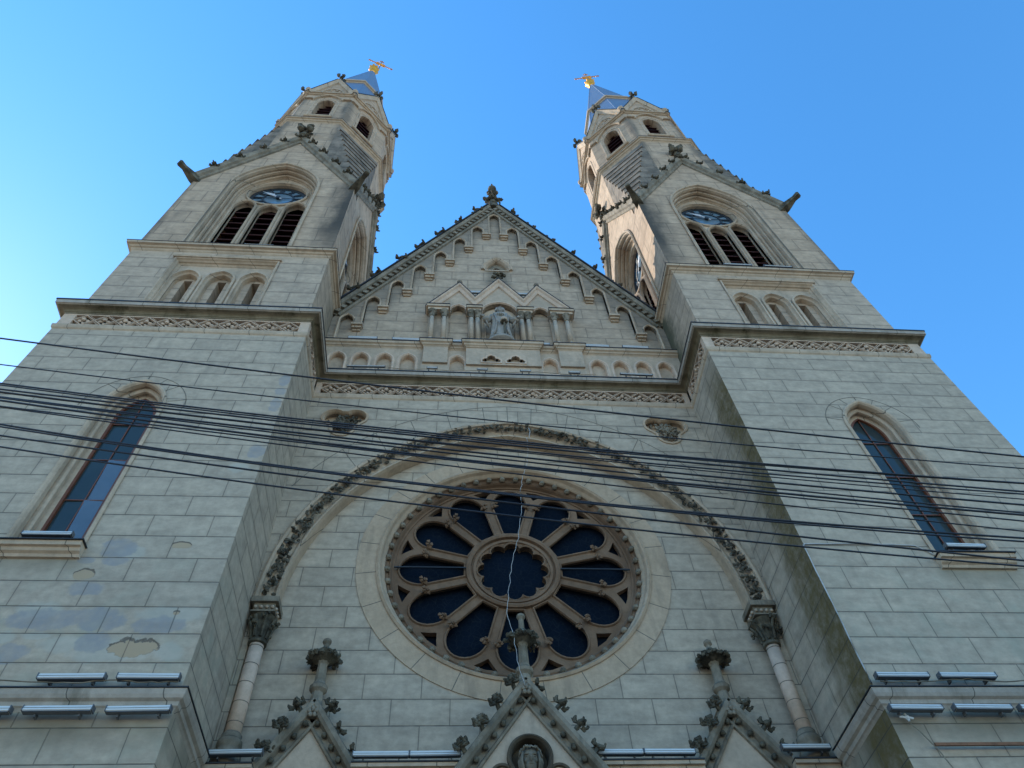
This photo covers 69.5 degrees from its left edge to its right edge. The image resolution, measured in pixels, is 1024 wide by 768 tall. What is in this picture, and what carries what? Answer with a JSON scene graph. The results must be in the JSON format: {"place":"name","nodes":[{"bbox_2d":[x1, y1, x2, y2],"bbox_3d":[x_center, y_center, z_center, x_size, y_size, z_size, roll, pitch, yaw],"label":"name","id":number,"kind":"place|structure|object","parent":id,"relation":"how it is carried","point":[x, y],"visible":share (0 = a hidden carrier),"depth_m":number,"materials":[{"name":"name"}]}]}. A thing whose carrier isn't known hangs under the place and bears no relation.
{"place":"outdoors","nodes":[
{"label":"outdoors","id":0,"kind":"place"},
{"bbox_2d":[0,384,1014,483],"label":"overhead cable","id":1,"kind":"object","parent":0,"point":[457,437],"visible":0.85,"depth_m":10.44,"materials":[{"name":"black rubber"}]},
{"bbox_2d":[0,399,1023,515],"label":"overhead cable","id":2,"kind":"object","parent":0,"point":[607,475],"visible":0.94,"depth_m":10.23,"materials":[{"name":"black rubber"}]},
{"bbox_2d":[0,435,1023,561],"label":"overhead cable","id":3,"kind":"object","parent":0,"point":[890,546],"visible":1,"depth_m":9.48,"materials":[{"name":"black rubber"}]},
{"bbox_2d":[0,396,1023,505],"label":"overhead cable","id":4,"kind":"object","parent":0,"point":[532,457],"visible":1,"depth_m":9.65,"materials":[{"name":"black rubber"}]},
{"bbox_2d":[0,446,1023,566],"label":"overhead cable","id":5,"kind":"object","parent":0,"point":[515,515],"visible":1,"depth_m":8.98,"materials":[{"name":"black rubber"}]},
{"bbox_2d":[0,388,1023,491],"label":"overhead cable","id":6,"kind":"object","parent":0,"point":[512,444],"visible":1,"depth_m":10.18,"materials":[{"name":"black rubber"}]},
{"bbox_2d":[0,426,1023,541],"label":"overhead cable","id":7,"kind":"object","parent":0,"point":[513,494],"visible":1,"depth_m":8.74,"materials":[{"name":"black rubber"}]},
{"bbox_2d":[0,337,1023,457],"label":"overhead cable","id":8,"kind":"object","parent":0,"point":[517,401],"visible":1,"depth_m":10.89,"materials":[{"name":"black rubber"}]},
{"bbox_2d":[0,382,1023,483],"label":"overhead cable","id":9,"kind":"object","parent":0,"point":[514,440],"visible":1,"depth_m":9.58,"materials":[{"name":"black rubber"}]},
{"bbox_2d":[0,423,1023,538],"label":"overhead cable","id":10,"kind":"object","parent":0,"point":[770,519],"visible":0.77,"depth_m":9.56,"materials":[{"name":"black rubber"}]},
{"bbox_2d":[0,391,1023,494],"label":"overhead cable","id":11,"kind":"object","parent":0,"point":[512,449],"visible":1,"depth_m":9.49,"materials":[{"name":"black rubber"}]},
{"bbox_2d":[0,397,1023,513],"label":"overhead cable","id":12,"kind":"object","parent":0,"point":[516,460],"visible":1,"depth_m":9.56,"materials":[{"name":"black rubber"}]},
{"bbox_2d":[0,405,1023,521],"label":"overhead cable","id":13,"kind":"object","parent":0,"point":[516,466],"visible":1,"depth_m":9.24,"materials":[{"name":"black rubber"}]},
{"bbox_2d":[0,407,1023,531],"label":"overhead cable","id":14,"kind":"object","parent":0,"point":[521,474],"visible":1,"depth_m":9.67,"materials":[{"name":"black rubber"}]},
{"bbox_2d":[0,364,1023,468],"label":"overhead cable","id":15,"kind":"object","parent":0,"point":[513,422],"visible":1,"depth_m":10.90,"materials":[{"name":"black rubber"}]},
{"bbox_2d":[0,0,1023,455],"label":"sky","id":16,"kind":"structure","parent":0,"point":[897,126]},
{"bbox_2d":[3,393,1023,499],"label":"overhead cable","id":17,"kind":"object","parent":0,"point":[599,460],"visible":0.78,"depth_m":10.43,"materials":[{"name":"black rubber"}]},
{"bbox_2d":[908,722,953,767],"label":"chain","id":18,"kind":"object","parent":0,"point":[932,744],"visible":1,"depth_m":10.66,"materials":[{"name":"metal"}]},
{"label":"ground","id":19,"kind":"structure","parent":0,"visible":0},
{"bbox_2d":[0,59,1023,767],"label":"church","id":20,"kind":"structure","parent":19,"relation":"on","point":[292,629],"depth_m":16.24,"materials":[{"name":"stone"}]},
{"bbox_2d":[0,705,13,716],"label":"floodlight","id":21,"kind":"object","parent":20,"relation":"attached to","point":[6,710],"visible":1,"depth_m":10.05,"materials":[{"name":"metal"}]},
{"bbox_2d":[20,530,74,537],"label":"floodlight","id":22,"kind":"object","parent":20,"relation":"attached to","point":[55,534],"visible":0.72,"depth_m":12.63,"materials":[{"name":"metal"}]},
{"bbox_2d":[21,704,95,719],"bbox_3d":[-6.225,4.502,10.135,0.934,0.133,0.155,1,-60,-4],"label":"floodlight","id":23,"kind":"object","parent":20,"relation":"attached to","point":[78,710],"visible":1,"depth_m":10.11,"materials":[{"name":"metal"}]},
{"bbox_2d":[36,672,107,685],"bbox_3d":[-6.277,4.215,10.539,0.934,0.133,0.155,1,-54,-4],"label":"floodlight","id":24,"kind":"object","parent":20,"relation":"attached to","point":[67,677],"visible":0.98,"depth_m":10.51,"materials":[{"name":"metal"}]},
{"bbox_2d":[0,679,177,683],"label":"lamp wire","id":25,"kind":"object","parent":20,"relation":"on","point":[87,681],"visible":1,"depth_m":10.49,"materials":[{"name":"rubber"}]},
{"bbox_2d":[0,376,185,558],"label":"lancet window","id":26,"kind":"structure","parent":20,"relation":"in","point":[75,494],"depth_m":14.23,"materials":[{"name":"stone"}]},
{"bbox_2d":[104,704,172,719],"bbox_3d":[-5.158,4.534,10.214,0.874,0.133,0.155,1,-55,-4],"label":"floodlight","id":27,"kind":"object","parent":20,"relation":"attached to","point":[158,710],"visible":1,"depth_m":10.18,"materials":[{"name":"metal"}]},
{"bbox_2d":[116,672,181,685],"bbox_3d":[-5.220,4.247,10.621,0.874,0.133,0.155,2,-56,-5],"label":"floodlight","id":28,"kind":"object","parent":20,"relation":"attached to","point":[145,677],"visible":1,"depth_m":10.59,"materials":[{"name":"metal"}]},
{"bbox_2d":[208,748,263,761],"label":"floodlight","id":29,"kind":"object","parent":20,"relation":"attached to","point":[217,754],"visible":0.92,"depth_m":11.68,"materials":[{"name":"metal"}]},
{"bbox_2d":[183,162,319,245],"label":"belfry window","id":30,"kind":"structure","parent":20,"relation":"in","point":[255,222],"depth_m":26.71,"materials":[{"name":"stone"}]},
{"bbox_2d":[339,217,366,295],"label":"belfry window","id":31,"kind":"structure","parent":20,"relation":"in","point":[356,253],"depth_m":30.66,"materials":[{"name":"stone"}]},
{"bbox_2d":[348,335,377,338],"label":"floodlight","id":32,"kind":"object","parent":20,"relation":"attached to","point":[367,337],"visible":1,"depth_m":22.14,"materials":[{"name":"metal"}]},
{"bbox_2d":[346,365,385,368],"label":"floodlight","id":33,"kind":"object","parent":20,"relation":"attached to","point":[366,366],"visible":1,"depth_m":20.71,"materials":[{"name":"metal"}]},
{"bbox_2d":[352,750,409,759],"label":"floodlight","id":34,"kind":"object","parent":20,"relation":"on","point":[363,755],"visible":1,"depth_m":11.81,"materials":[{"name":"metal"}]},
{"bbox_2d":[392,337,418,339],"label":"floodlight","id":35,"kind":"object","parent":20,"relation":"attached to","point":[405,338],"visible":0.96,"depth_m":22.24,"materials":[{"name":"metal"}]},
{"bbox_2d":[409,750,460,759],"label":"floodlight","id":36,"kind":"object","parent":20,"relation":"on","point":[419,755],"visible":0.99,"depth_m":11.88,"materials":[{"name":"metal"}]},
{"bbox_2d":[388,367,595,374],"bbox_3d":[-0.536,-0.357,20.949,5.905,0.142,0.062,2,-55,-4],"label":"lamp wire","id":37,"kind":"object","parent":20,"relation":"attached to","point":[504,372],"visible":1,"depth_m":20.96,"materials":[{"name":"rubber"}]},
{"bbox_2d":[480,307,521,339],"bbox_3d":[-0.360,-1.826,23.305,1.346,2.160,0.630,2,-55,-4],"label":"statue","id":38,"kind":"object","parent":20,"relation":"on","point":[497,328],"visible":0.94,"depth_m":23.24,"materials":[{"name":"stone"}]},
{"bbox_2d":[500,316,508,333],"bbox_3d":[-0.236,-1.746,22.758,0.253,1.120,0.246,-38,-61,21],"label":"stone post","id":39,"kind":"object","parent":38,"relation":"on","point":[503,320],"visible":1,"depth_m":22.98,"materials":[{"name":"grey stone"}]},
{"bbox_2d":[356,458,670,702],"bbox_3d":[0.038,4.049,16.318,6.820,6.820,0.630,2,-55,-4],"label":"rose window","id":40,"kind":"structure","parent":20,"relation":"in","point":[432,583],"depth_m":16.13,"materials":[{"name":"stone"}]},
{"bbox_2d":[506,438,527,684],"bbox_3d":[0.176,3.349,15.833,0.762,7.113,0.246,23,-59,-18],"label":"loose wire","id":41,"kind":"object","parent":20,"relation":"hanging from","point":[510,573],"visible":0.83,"depth_m":15.04,"materials":[{"name":"grey metal"}]},
{"bbox_2d":[568,371,579,373],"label":"floodlight","id":42,"kind":"object","parent":20,"relation":"attached to","point":[573,372],"visible":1,"depth_m":21.18,"materials":[{"name":"metal"}]},
{"bbox_2d":[586,344,609,346],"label":"floodlight","id":43,"kind":"object","parent":20,"relation":"attached to","point":[597,345],"visible":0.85,"depth_m":22.68,"materials":[{"name":"metal"}]},
{"bbox_2d":[598,748,643,757],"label":"floodlight","id":44,"kind":"object","parent":20,"relation":"on","point":[633,753],"visible":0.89,"depth_m":12.12,"materials":[{"name":"metal"}]},
{"bbox_2d":[622,345,648,347],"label":"floodlight","id":45,"kind":"object","parent":20,"relation":"attached to","point":[627,346],"visible":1,"depth_m":22.77,"materials":[{"name":"metal"}]},
{"bbox_2d":[620,372,652,377],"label":"floodlight","id":46,"kind":"object","parent":20,"relation":"attached to","point":[635,374],"visible":1,"depth_m":21.32,"materials":[{"name":"metal"}]},
{"bbox_2d":[614,230,658,308],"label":"belfry window","id":47,"kind":"structure","parent":20,"relation":"in","point":[626,248],"depth_m":31.19,"materials":[{"name":"stone"}]},
{"bbox_2d":[644,748,695,757],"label":"floodlight","id":48,"kind":"object","parent":20,"relation":"on","point":[685,753],"visible":1,"depth_m":12.17,"materials":[{"name":"metal"}]},
{"bbox_2d":[670,184,803,267],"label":"belfry window","id":49,"kind":"structure","parent":20,"relation":"in","point":[716,244],"depth_m":28.01,"materials":[{"name":"stone"}]},
{"bbox_2d":[723,262,751,265],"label":"floodlight","id":50,"kind":"object","parent":20,"relation":"attached to","point":[737,264],"visible":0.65,"depth_m":23.95,"materials":[{"name":"metal"}]},
{"bbox_2d":[763,264,792,267],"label":"floodlight","id":51,"kind":"object","parent":20,"relation":"attached to","point":[777,266],"visible":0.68,"depth_m":24.06,"materials":[{"name":"metal"}]},
{"bbox_2d":[779,743,831,755],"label":"floodlight","id":52,"kind":"object","parent":20,"relation":"attached to","point":[791,748],"visible":1,"depth_m":12.41,"materials":[{"name":"metal"}]},
{"bbox_2d":[803,543,933,684],"bbox_3d":[6.790,3.868,12.807,2.543,2.965,0.022,2,-55,-4],"label":"conduit wire","id":53,"kind":"object","parent":20,"relation":"attached to","point":[830,598],"visible":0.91,"depth_m":13.23,"materials":[{"name":"grey metal"}]},
{"bbox_2d":[873,671,930,684],"bbox_3d":[6.075,4.580,11.507,0.864,0.133,0.155,2,-61,-4],"label":"floodlight","id":54,"kind":"object","parent":20,"relation":"attached to","point":[917,676],"visible":0.98,"depth_m":11.47,"materials":[{"name":"metal"}]},
{"bbox_2d":[899,713,913,721],"bbox_3d":[5.868,4.957,10.985,0.191,0.137,0.071,2,-55,-4],"label":"metal bracket","id":55,"kind":"object","parent":20,"relation":"attached to","point":[906,717],"visible":1,"depth_m":10.97,"materials":[{"name":"metal"}]},
{"bbox_2d":[886,703,944,717],"bbox_3d":[6.045,4.886,11.060,0.834,0.133,0.155,3,-60,-5],"label":"floodlight","id":56,"kind":"object","parent":20,"relation":"attached to","point":[900,709],"visible":1,"depth_m":11.03,"materials":[{"name":"metal"}]},
{"bbox_2d":[825,397,1017,569],"bbox_3d":[8.509,2.041,16.028,2.214,5.447,0.855,2,-55,-4],"label":"lancet window","id":57,"kind":"structure","parent":20,"relation":"in","point":[867,421],"depth_m":15.93,"materials":[{"name":"stone"}]},
{"bbox_2d":[880,678,1023,682],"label":"lamp wire","id":58,"kind":"object","parent":20,"relation":"on","point":[951,679],"visible":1,"depth_m":11.50,"materials":[{"name":"rubber"}]},
{"bbox_2d":[942,542,986,549],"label":"floodlight","id":59,"kind":"object","parent":20,"relation":"attached to","point":[960,546],"visible":0.81,"depth_m":13.91,"materials":[{"name":"metal"}]},
{"bbox_2d":[936,671,997,684],"bbox_3d":[7.137,4.612,11.586,0.934,0.133,0.155,2,-56,-4],"label":"floodlight","id":60,"kind":"object","parent":20,"relation":"attached to","point":[993,676],"visible":1,"depth_m":11.55,"materials":[{"name":"metal"}]},
{"bbox_2d":[934,742,1023,745],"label":"rusty rail","id":61,"kind":"object","parent":20,"relation":"attached to","point":[978,743],"visible":1,"depth_m":10.70,"materials":[{"name":"metal"}]},
{"bbox_2d":[950,703,1013,717],"bbox_3d":[7.097,4.918,11.141,0.924,0.133,0.155,3,-61,-5],"label":"floodlight","id":62,"kind":"object","parent":20,"relation":"attached to","point":[999,709],"visible":1,"depth_m":11.11,"materials":[{"name":"metal"}]},
{"bbox_2d":[1016,703,1023,712],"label":"floodlight","id":63,"kind":"object","parent":20,"relation":"attached to","point":[1019,707],"visible":1,"depth_m":11.17,"materials":[{"name":"metal"}]}
]}

